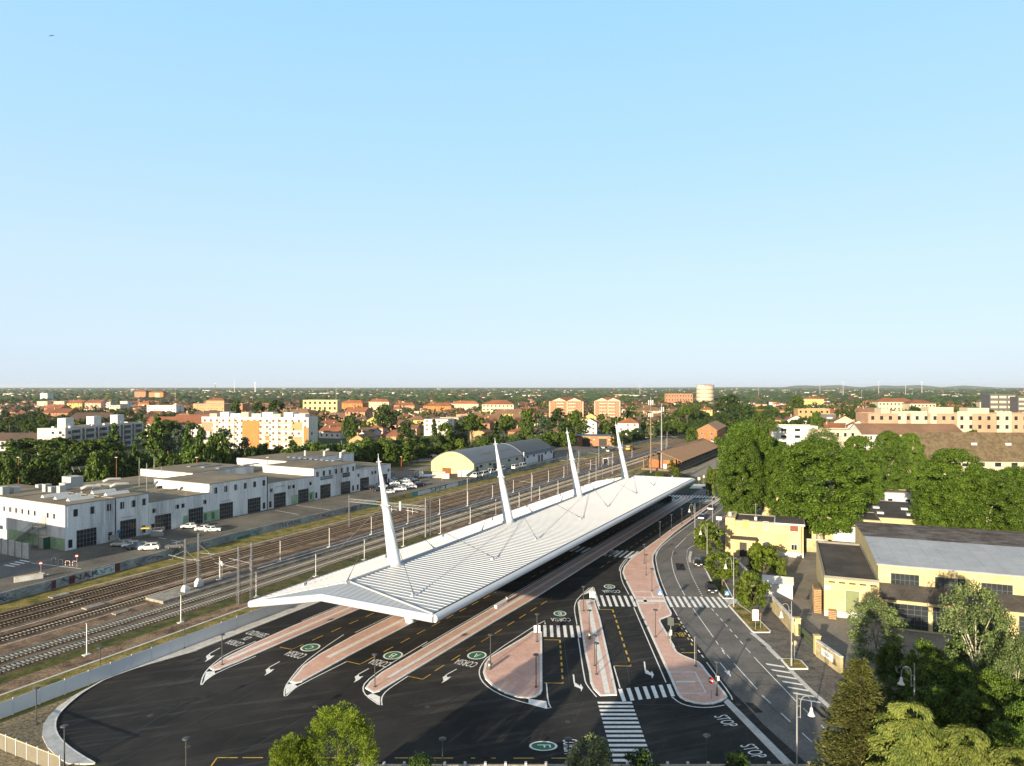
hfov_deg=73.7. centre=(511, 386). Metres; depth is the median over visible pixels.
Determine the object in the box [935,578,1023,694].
silvery tree
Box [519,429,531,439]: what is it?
broadleaf tree
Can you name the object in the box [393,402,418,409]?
town house
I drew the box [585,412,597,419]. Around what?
town house
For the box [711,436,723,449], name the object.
broadleaf tree
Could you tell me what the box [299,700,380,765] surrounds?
broadleaf tree
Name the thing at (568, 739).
street lamp
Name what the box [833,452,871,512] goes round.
plane tree
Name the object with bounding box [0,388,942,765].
ground
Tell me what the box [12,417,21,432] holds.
broadleaf tree
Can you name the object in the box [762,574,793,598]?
white shed
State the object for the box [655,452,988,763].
road
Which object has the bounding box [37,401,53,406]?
town house
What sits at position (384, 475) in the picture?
garage door
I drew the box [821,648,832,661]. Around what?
banner
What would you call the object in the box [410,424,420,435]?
town house
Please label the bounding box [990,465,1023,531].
plane tree
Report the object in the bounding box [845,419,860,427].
town house
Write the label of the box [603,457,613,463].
platform shelter
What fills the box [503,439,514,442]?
broadleaf tree
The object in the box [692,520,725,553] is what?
street tree
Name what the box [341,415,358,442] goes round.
broadleaf tree
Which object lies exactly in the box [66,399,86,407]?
town house
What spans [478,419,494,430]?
town house
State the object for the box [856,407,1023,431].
tan office block
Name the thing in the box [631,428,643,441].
broadleaf tree
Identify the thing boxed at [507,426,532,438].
town house
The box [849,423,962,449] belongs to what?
brown roof hall
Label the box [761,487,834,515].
yellow building
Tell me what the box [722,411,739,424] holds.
broadleaf tree
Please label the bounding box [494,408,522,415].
town house
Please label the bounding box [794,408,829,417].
yellow grid building
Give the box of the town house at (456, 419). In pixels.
[440,416,463,433]
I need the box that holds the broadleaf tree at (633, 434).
[628,431,637,442]
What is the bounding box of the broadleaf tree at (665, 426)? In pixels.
[662,424,670,434]
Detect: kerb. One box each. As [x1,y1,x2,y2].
[54,602,316,762]
[688,551,830,707]
[693,560,732,598]
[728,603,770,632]
[781,658,807,668]
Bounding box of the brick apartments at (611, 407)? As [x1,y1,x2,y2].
[594,397,621,418]
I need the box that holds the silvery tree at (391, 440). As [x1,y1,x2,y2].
[385,436,395,443]
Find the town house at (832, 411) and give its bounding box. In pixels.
[830,408,849,416]
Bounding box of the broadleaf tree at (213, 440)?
[205,432,231,463]
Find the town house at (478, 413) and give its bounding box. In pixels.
[474,411,489,415]
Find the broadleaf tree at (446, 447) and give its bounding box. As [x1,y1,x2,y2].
[439,443,453,452]
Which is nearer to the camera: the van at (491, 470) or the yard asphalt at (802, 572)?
the yard asphalt at (802, 572)
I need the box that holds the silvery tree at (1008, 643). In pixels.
[987,630,1023,696]
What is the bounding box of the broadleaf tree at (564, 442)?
[551,433,570,445]
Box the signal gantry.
[348,495,424,526]
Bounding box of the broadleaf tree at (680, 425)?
[671,420,684,434]
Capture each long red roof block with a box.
[872,398,910,410]
[902,400,935,410]
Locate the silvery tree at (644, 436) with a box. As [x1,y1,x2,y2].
[638,431,647,440]
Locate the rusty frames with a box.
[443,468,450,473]
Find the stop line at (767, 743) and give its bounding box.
[724,699,792,763]
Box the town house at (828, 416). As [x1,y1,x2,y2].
[820,413,835,422]
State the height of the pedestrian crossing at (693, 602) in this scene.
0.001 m
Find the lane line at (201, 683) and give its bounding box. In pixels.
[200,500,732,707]
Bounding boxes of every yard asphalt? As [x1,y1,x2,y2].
[56,491,804,765]
[743,554,1023,683]
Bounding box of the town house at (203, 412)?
[194,410,221,413]
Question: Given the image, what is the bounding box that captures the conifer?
[494,420,498,433]
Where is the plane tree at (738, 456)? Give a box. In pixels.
[715,435,764,513]
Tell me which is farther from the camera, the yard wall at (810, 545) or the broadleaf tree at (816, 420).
the broadleaf tree at (816, 420)
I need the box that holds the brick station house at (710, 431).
[697,421,726,441]
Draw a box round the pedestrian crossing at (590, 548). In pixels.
[570,546,619,554]
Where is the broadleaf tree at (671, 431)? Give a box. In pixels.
[667,425,674,434]
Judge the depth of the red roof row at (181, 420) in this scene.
546.49 m
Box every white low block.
[771,424,817,445]
[808,428,857,448]
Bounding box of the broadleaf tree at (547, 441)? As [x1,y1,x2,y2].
[540,439,551,445]
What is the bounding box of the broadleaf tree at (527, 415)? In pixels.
[519,408,536,432]
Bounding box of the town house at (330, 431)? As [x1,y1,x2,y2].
[318,425,347,438]
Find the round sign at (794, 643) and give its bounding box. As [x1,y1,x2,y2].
[792,641,797,659]
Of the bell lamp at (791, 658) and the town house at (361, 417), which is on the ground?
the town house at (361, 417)
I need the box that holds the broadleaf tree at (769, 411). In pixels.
[763,409,772,415]
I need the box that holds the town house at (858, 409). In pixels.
[854,407,873,411]
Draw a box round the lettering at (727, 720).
[714,715,737,725]
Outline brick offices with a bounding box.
[664,394,692,402]
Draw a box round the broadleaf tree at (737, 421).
[731,419,745,426]
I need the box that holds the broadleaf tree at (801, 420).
[791,417,810,424]
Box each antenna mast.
[648,400,652,472]
[659,404,663,467]
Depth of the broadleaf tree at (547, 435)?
430.42 m
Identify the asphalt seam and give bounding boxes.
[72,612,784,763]
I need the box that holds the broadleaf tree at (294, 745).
[268,732,316,765]
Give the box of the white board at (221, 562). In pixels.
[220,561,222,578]
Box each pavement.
[210,605,358,670]
[290,615,417,683]
[365,497,692,692]
[483,631,541,698]
[578,599,616,695]
[622,498,727,704]
[688,489,719,504]
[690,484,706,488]
[691,516,849,706]
[724,599,738,603]
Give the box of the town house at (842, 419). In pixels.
[830,414,852,426]
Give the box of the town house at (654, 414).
[639,412,660,418]
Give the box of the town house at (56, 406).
[44,404,70,409]
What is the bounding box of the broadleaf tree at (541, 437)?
[529,435,545,441]
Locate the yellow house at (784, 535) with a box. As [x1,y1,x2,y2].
[725,503,804,557]
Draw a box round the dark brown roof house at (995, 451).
[911,432,1023,477]
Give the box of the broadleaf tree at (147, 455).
[131,450,150,473]
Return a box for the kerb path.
[42,601,321,764]
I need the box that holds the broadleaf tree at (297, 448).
[292,444,306,450]
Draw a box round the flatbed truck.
[419,471,434,477]
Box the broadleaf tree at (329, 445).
[322,443,336,450]
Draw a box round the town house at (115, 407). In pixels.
[109,405,127,409]
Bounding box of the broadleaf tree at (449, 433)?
[436,421,455,445]
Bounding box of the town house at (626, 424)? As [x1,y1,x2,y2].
[618,417,640,434]
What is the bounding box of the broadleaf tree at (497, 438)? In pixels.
[489,433,502,443]
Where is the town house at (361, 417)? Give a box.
[355,415,370,420]
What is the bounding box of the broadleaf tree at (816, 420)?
[810,411,822,427]
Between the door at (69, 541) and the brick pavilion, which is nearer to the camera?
the door at (69, 541)
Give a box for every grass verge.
[0,439,666,611]
[0,462,647,718]
[0,533,439,683]
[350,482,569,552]
[391,457,434,474]
[699,475,706,483]
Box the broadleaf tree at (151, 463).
[148,453,175,467]
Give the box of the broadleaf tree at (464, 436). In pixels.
[456,433,469,447]
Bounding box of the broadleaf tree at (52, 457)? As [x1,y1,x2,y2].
[42,452,59,485]
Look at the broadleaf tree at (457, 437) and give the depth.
388.91 m
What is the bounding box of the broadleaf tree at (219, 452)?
[214,449,230,463]
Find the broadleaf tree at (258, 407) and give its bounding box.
[252,402,264,413]
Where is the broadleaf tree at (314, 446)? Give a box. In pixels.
[302,441,324,450]
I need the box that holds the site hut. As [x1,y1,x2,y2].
[39,535,50,548]
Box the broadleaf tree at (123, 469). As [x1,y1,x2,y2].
[112,450,131,477]
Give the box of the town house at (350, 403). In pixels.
[342,399,367,410]
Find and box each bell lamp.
[724,555,734,606]
[779,601,792,665]
[796,694,814,765]
[897,663,914,714]
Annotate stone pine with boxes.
[0,417,15,432]
[0,428,9,432]
[0,437,43,472]
[15,419,31,432]
[20,423,39,432]
[35,419,49,427]
[37,436,77,453]
[67,439,103,454]
[76,437,126,455]
[122,409,134,416]
[135,427,172,451]
[146,421,170,448]
[163,420,185,432]
[188,408,200,413]
[190,422,198,434]
[455,413,485,443]
[493,415,514,438]
[566,409,587,445]
[669,409,684,420]
[679,404,695,425]
[694,403,702,408]
[697,412,708,419]
[750,411,767,424]
[755,405,766,408]
[762,417,778,433]
[771,408,779,413]
[786,395,804,408]
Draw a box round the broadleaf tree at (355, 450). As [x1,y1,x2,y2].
[348,445,358,460]
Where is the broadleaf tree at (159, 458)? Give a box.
[153,449,173,466]
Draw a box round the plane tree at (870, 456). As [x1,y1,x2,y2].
[834,435,886,503]
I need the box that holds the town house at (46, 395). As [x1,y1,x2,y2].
[40,393,52,398]
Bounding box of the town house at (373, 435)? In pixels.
[359,430,377,441]
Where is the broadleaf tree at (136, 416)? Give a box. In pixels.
[132,414,145,420]
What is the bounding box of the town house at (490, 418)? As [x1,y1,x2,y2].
[485,416,501,429]
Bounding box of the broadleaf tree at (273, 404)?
[266,399,284,412]
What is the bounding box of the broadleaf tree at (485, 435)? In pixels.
[479,434,490,442]
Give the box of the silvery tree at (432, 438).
[423,434,441,454]
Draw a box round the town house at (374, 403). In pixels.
[369,399,393,409]
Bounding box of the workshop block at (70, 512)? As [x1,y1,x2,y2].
[0,448,390,550]
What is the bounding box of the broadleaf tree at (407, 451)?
[387,443,416,464]
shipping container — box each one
[395,470,414,477]
[458,469,472,476]
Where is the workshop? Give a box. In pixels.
[868,500,921,524]
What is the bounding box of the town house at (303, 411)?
[290,408,317,414]
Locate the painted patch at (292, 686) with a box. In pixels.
[204,587,593,707]
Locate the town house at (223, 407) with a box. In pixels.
[193,403,231,411]
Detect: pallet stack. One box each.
[814,588,820,612]
[828,609,835,619]
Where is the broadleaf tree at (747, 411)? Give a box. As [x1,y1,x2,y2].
[737,405,754,422]
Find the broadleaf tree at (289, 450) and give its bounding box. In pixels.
[280,446,299,452]
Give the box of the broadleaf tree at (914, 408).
[906,406,920,410]
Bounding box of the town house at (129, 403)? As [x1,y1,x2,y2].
[120,401,131,407]
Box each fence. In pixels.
[0,603,300,717]
[0,733,60,765]
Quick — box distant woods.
[0,388,1023,404]
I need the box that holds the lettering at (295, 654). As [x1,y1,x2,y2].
[284,650,306,657]
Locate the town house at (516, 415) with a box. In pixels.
[512,412,536,418]
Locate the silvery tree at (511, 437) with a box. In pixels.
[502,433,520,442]
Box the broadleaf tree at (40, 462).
[26,457,52,485]
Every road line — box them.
[5,505,326,574]
[671,509,825,741]
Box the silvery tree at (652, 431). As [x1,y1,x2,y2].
[645,426,656,438]
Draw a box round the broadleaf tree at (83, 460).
[74,453,93,482]
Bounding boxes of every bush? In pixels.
[408,751,435,765]
[454,438,467,449]
[621,747,659,765]
[654,472,663,476]
[672,467,680,476]
[705,466,719,495]
[721,750,750,765]
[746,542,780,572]
[775,557,786,576]
[875,644,907,683]
[882,675,920,713]
[902,637,945,698]
[903,718,936,765]
[904,679,970,747]
[912,652,954,721]
[935,656,982,726]
[941,688,1002,748]
[945,631,973,664]
[957,723,974,750]
[960,666,1015,729]
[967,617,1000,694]
[983,671,1023,728]
[984,718,1023,764]
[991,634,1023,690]
[994,699,1023,759]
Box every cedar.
[161,433,177,453]
[166,429,184,453]
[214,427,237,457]
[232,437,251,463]
[285,436,297,447]
[303,439,310,449]
[532,416,554,434]
[539,407,580,437]
[688,412,694,422]
[709,400,726,421]
[861,700,948,765]
[927,723,999,765]
[987,743,1023,765]
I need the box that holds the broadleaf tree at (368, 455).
[360,439,375,462]
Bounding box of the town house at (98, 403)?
[84,399,108,408]
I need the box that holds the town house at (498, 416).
[484,413,502,418]
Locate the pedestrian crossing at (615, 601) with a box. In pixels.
[595,595,635,605]
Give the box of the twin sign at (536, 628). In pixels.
[534,625,539,632]
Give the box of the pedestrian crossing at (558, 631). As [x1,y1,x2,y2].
[543,625,580,636]
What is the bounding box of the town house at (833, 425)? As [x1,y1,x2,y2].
[819,422,845,427]
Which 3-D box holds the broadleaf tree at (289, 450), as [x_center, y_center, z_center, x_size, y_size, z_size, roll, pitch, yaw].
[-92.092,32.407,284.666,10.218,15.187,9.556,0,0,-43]
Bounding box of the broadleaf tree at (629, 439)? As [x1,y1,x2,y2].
[621,430,632,443]
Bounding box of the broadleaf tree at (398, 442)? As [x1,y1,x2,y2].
[393,440,404,448]
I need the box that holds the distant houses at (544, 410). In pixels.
[0,400,969,428]
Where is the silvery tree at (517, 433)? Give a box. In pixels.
[513,431,525,439]
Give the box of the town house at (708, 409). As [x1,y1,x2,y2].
[700,406,712,416]
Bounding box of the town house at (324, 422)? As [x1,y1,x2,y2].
[319,419,336,427]
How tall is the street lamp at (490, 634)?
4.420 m
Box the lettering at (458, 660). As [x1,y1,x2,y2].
[454,659,477,666]
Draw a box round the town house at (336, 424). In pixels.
[325,422,342,426]
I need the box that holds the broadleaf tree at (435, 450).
[431,444,443,454]
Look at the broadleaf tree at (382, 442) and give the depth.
324.27 m
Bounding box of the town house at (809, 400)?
[803,396,823,404]
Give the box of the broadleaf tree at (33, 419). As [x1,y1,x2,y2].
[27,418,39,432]
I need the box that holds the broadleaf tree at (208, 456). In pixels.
[200,450,220,462]
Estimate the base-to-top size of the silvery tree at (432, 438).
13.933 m
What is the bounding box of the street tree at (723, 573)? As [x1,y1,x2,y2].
[704,551,739,584]
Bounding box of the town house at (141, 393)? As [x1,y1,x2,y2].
[134,390,149,397]
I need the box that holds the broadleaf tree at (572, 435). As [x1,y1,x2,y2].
[558,431,577,445]
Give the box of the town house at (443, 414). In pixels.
[419,410,447,416]
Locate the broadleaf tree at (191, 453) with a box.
[179,443,205,463]
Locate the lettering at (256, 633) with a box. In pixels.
[246,631,268,636]
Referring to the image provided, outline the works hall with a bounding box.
[853,521,1023,638]
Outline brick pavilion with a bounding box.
[574,434,613,445]
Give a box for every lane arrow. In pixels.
[205,648,218,661]
[264,661,279,675]
[354,668,368,681]
[442,669,455,682]
[573,674,582,690]
[644,662,653,677]
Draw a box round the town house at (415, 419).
[406,415,425,424]
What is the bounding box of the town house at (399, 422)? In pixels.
[386,420,411,428]
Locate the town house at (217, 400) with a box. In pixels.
[206,398,228,402]
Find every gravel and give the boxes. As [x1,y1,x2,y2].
[0,696,86,765]
[680,457,721,476]
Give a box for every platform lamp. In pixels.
[82,623,91,655]
[177,594,183,623]
[216,556,221,579]
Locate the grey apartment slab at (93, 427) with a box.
[37,414,143,454]
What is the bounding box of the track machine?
[626,443,635,450]
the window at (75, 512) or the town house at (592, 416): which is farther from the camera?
the town house at (592, 416)
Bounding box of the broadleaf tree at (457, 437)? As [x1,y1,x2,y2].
[449,434,460,450]
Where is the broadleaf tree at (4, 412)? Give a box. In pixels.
[0,410,10,417]
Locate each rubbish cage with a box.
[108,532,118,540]
[141,527,163,536]
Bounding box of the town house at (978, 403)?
[976,400,980,407]
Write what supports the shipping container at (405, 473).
on the forecourt
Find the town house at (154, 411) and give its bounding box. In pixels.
[146,410,164,413]
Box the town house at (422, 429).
[413,422,423,433]
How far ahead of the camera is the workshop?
187.45 m
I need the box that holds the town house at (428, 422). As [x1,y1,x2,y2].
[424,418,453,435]
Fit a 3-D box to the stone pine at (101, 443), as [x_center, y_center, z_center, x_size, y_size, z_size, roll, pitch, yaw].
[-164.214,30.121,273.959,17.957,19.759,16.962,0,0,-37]
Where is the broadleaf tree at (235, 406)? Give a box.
[229,399,240,412]
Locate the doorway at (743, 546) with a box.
[740,542,746,556]
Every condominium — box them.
[981,394,1015,411]
[1010,396,1023,412]
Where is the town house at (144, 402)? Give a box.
[137,400,155,405]
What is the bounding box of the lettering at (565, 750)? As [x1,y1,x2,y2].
[563,739,579,753]
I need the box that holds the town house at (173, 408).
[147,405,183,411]
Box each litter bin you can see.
[487,661,490,669]
[587,631,590,639]
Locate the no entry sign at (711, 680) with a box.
[708,677,713,698]
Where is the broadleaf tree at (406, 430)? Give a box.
[396,422,415,439]
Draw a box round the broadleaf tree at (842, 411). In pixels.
[834,408,852,418]
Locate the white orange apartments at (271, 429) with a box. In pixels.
[202,412,317,448]
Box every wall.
[0,436,664,603]
[0,538,30,559]
[14,572,42,582]
[354,761,817,765]
[734,557,754,586]
[769,594,793,632]
[805,538,827,551]
[816,640,843,673]
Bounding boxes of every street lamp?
[32,686,39,724]
[60,724,68,765]
[97,646,102,666]
[182,618,186,647]
[182,736,189,765]
[219,633,224,664]
[372,653,377,687]
[439,737,446,765]
[488,633,492,664]
[533,653,538,687]
[564,737,571,765]
[581,586,585,610]
[592,634,596,665]
[594,642,598,674]
[653,609,657,637]
[703,733,710,763]
[714,660,719,695]
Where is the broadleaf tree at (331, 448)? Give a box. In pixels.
[323,446,336,451]
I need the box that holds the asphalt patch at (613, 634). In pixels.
[163,563,761,712]
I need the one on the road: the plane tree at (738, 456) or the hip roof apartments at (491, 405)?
the plane tree at (738, 456)
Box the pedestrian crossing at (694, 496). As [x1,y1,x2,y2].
[673,495,716,497]
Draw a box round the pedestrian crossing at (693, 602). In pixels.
[665,596,727,607]
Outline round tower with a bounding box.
[696,384,713,401]
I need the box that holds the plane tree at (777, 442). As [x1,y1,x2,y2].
[759,437,783,480]
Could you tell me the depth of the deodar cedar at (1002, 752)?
46.23 m
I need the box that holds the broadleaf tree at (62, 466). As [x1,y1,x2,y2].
[53,453,85,485]
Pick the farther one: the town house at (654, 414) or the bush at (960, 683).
the town house at (654, 414)
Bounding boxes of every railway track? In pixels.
[0,439,670,618]
[0,439,677,627]
[0,452,659,661]
[0,458,647,673]
[0,570,233,641]
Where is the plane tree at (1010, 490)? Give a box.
[948,467,1023,531]
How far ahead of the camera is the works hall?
115.96 m
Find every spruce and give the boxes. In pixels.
[804,656,896,765]
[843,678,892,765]
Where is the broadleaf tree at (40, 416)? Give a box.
[36,414,46,419]
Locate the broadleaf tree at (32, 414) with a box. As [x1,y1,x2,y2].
[26,411,39,418]
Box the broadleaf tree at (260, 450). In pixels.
[249,445,267,454]
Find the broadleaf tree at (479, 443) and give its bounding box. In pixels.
[473,441,485,446]
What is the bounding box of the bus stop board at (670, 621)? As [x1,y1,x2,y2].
[668,617,673,644]
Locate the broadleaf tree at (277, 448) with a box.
[273,445,283,452]
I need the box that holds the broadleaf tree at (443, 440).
[432,435,450,447]
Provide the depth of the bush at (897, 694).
81.58 m
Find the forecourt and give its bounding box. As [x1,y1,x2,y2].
[0,445,598,592]
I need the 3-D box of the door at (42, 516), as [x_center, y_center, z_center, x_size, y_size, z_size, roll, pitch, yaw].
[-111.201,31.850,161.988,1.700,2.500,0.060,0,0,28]
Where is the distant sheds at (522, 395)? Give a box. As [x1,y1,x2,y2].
[3,388,1022,396]
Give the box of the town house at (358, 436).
[347,432,374,445]
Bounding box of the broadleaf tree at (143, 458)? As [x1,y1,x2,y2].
[126,451,149,475]
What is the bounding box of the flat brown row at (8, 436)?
[0,433,36,450]
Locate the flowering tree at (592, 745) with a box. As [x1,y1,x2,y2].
[565,732,613,765]
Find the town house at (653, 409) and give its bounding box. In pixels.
[636,407,662,412]
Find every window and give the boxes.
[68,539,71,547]
[73,509,77,516]
[90,506,94,513]
[742,520,748,528]
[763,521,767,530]
[790,523,798,531]
[791,544,796,549]
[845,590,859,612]
[891,573,918,585]
[935,577,964,589]
[981,583,1012,594]
[995,462,1001,466]
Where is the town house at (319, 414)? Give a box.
[316,412,344,419]
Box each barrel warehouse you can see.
[430,443,522,474]
[505,439,554,463]
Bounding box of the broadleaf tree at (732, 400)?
[717,394,741,417]
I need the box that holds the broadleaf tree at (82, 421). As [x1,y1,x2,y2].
[75,419,85,423]
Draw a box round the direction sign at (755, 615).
[753,610,758,629]
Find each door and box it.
[41,515,44,525]
[76,527,96,548]
[120,518,135,539]
[155,513,170,530]
[188,507,202,523]
[219,502,232,518]
[248,497,260,512]
[274,492,285,507]
[298,488,308,502]
[320,483,330,498]
[341,481,349,493]
[360,477,368,490]
[378,474,386,482]
[833,527,854,542]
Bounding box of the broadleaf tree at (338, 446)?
[334,443,346,451]
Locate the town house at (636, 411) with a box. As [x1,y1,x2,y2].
[625,410,640,413]
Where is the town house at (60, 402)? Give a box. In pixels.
[54,401,67,403]
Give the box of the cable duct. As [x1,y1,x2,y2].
[0,452,645,695]
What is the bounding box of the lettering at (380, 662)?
[368,659,391,666]
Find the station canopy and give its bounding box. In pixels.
[248,421,694,622]
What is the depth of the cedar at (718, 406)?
638.70 m
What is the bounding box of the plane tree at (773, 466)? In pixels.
[761,443,811,515]
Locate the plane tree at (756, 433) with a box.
[715,420,774,507]
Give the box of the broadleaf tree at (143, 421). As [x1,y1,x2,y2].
[137,419,146,429]
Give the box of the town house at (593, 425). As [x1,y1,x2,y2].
[582,417,598,433]
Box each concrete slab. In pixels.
[48,592,69,598]
[81,602,104,609]
[111,609,129,614]
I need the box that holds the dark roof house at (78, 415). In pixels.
[69,412,115,422]
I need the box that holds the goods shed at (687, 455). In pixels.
[638,438,718,470]
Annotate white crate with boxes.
[432,472,444,477]
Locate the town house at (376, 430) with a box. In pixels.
[349,426,381,434]
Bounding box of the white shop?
[878,489,912,501]
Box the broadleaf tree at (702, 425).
[694,422,707,434]
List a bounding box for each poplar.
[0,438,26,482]
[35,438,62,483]
[55,442,71,457]
[106,422,121,451]
[129,439,143,476]
[144,414,164,457]
[182,420,192,448]
[192,425,205,460]
[667,460,675,472]
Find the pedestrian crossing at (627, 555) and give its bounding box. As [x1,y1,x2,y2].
[604,550,638,557]
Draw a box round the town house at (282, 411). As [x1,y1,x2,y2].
[259,409,289,412]
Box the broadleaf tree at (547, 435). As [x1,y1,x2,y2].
[542,431,559,446]
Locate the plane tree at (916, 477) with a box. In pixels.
[907,459,939,516]
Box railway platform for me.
[145,446,670,603]
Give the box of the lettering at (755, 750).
[740,744,766,756]
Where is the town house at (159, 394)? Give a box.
[149,391,166,397]
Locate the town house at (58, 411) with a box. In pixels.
[42,408,77,415]
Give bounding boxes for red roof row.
[144,416,201,436]
[175,414,209,416]
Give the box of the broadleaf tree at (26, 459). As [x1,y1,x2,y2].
[17,452,40,484]
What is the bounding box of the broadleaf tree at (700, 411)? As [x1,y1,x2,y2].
[695,410,709,418]
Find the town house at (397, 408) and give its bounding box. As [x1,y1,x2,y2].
[393,406,403,412]
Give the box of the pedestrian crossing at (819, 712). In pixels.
[812,706,832,718]
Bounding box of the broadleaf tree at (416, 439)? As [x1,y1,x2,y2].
[405,434,422,456]
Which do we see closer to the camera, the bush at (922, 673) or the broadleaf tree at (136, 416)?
the bush at (922, 673)
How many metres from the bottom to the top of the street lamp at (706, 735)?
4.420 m
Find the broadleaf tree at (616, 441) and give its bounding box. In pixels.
[610,433,623,445]
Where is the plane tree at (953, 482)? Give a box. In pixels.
[916,447,992,528]
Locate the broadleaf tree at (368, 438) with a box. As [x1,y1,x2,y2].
[363,435,374,442]
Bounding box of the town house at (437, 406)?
[423,402,453,411]
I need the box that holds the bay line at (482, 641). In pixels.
[211,503,693,765]
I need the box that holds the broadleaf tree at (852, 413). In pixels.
[845,410,855,417]
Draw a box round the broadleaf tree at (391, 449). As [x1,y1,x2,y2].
[380,444,397,464]
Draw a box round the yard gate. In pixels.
[793,616,821,654]
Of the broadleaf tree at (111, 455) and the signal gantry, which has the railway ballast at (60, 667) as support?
the signal gantry
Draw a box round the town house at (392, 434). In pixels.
[378,428,415,439]
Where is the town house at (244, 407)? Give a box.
[240,403,249,411]
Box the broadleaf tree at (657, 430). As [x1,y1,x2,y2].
[651,427,663,437]
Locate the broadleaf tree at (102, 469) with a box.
[83,450,111,481]
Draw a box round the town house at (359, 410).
[345,406,372,418]
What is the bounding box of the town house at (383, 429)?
[373,424,388,433]
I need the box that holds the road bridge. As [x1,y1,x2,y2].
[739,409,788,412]
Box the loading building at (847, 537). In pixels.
[804,510,880,542]
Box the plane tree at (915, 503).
[911,477,950,525]
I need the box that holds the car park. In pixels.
[391,464,430,472]
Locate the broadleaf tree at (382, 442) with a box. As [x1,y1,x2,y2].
[372,438,389,462]
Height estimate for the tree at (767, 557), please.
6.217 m
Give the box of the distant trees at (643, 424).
[0,396,1021,433]
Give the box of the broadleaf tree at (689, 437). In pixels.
[685,426,698,442]
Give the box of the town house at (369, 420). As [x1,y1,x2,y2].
[366,414,383,426]
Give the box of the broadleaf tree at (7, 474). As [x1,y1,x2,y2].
[0,455,19,485]
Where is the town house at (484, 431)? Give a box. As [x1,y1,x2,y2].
[470,427,492,439]
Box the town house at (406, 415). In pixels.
[397,413,412,417]
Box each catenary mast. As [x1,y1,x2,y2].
[170,539,199,591]
[194,533,214,586]
[214,546,240,604]
[229,542,253,597]
[412,497,425,536]
[520,472,531,500]
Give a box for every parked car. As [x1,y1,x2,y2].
[110,539,131,546]
[121,540,138,547]
[126,541,146,549]
[138,542,160,550]
[165,541,183,548]
[180,522,197,528]
[194,524,209,530]
[204,525,221,531]
[364,485,372,489]
[385,484,396,488]
[386,489,394,493]
[393,486,405,490]
[399,478,409,482]
[402,481,412,484]
[403,475,414,478]
[409,478,419,482]
[413,481,425,485]
[693,557,702,566]
[698,513,704,519]
[705,581,716,593]
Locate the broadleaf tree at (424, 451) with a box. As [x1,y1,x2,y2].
[414,443,428,458]
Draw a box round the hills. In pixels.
[663,385,998,387]
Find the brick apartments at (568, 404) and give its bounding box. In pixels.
[549,397,585,420]
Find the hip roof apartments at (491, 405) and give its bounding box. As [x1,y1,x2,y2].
[482,400,516,413]
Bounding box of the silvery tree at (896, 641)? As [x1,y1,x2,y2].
[844,594,910,669]
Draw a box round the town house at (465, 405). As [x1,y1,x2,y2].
[451,400,480,409]
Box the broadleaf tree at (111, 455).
[106,449,123,477]
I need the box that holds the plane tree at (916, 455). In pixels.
[892,433,927,489]
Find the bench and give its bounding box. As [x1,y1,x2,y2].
[494,599,507,607]
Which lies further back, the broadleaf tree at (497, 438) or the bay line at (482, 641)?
the broadleaf tree at (497, 438)
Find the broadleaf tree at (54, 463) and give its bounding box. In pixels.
[43,456,77,485]
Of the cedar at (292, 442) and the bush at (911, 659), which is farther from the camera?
the cedar at (292, 442)
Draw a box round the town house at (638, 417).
[628,415,645,419]
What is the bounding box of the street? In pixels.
[0,545,65,579]
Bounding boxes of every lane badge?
[300,644,319,650]
[302,644,318,650]
[383,651,402,658]
[385,652,400,658]
[467,651,486,658]
[469,652,484,658]
[529,741,556,750]
[532,742,554,749]
[555,611,564,615]
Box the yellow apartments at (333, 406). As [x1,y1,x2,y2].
[303,400,341,412]
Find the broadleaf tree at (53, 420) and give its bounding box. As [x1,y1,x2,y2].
[46,417,60,422]
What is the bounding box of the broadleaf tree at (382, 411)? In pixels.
[373,403,397,426]
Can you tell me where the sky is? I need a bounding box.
[0,0,1023,387]
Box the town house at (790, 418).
[781,414,806,423]
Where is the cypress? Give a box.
[430,419,437,443]
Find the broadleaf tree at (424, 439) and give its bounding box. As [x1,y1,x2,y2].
[419,435,432,446]
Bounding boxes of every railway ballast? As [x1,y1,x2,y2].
[0,438,685,693]
[0,448,655,675]
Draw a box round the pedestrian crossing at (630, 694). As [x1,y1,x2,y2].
[618,684,674,700]
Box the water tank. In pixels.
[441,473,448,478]
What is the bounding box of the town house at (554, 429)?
[531,427,560,435]
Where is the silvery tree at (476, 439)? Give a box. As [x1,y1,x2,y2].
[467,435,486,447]
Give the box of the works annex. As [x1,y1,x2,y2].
[816,540,878,621]
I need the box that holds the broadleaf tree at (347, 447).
[340,442,361,461]
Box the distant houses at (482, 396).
[0,388,1023,402]
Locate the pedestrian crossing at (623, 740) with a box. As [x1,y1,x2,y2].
[598,702,652,761]
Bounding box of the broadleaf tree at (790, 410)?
[781,407,793,415]
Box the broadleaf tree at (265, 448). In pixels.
[257,443,272,454]
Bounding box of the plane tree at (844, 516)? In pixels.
[774,437,872,538]
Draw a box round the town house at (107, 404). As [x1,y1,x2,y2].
[105,402,117,407]
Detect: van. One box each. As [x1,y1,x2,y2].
[472,472,481,477]
[480,470,488,475]
[488,468,496,472]
[511,464,519,468]
[519,462,526,467]
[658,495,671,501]
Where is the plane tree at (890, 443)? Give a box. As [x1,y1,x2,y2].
[872,430,908,490]
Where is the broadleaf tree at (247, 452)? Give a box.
[241,448,258,457]
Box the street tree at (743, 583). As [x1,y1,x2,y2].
[733,569,770,617]
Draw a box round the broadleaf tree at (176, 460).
[164,449,190,465]
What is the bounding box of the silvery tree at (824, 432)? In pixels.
[800,426,841,467]

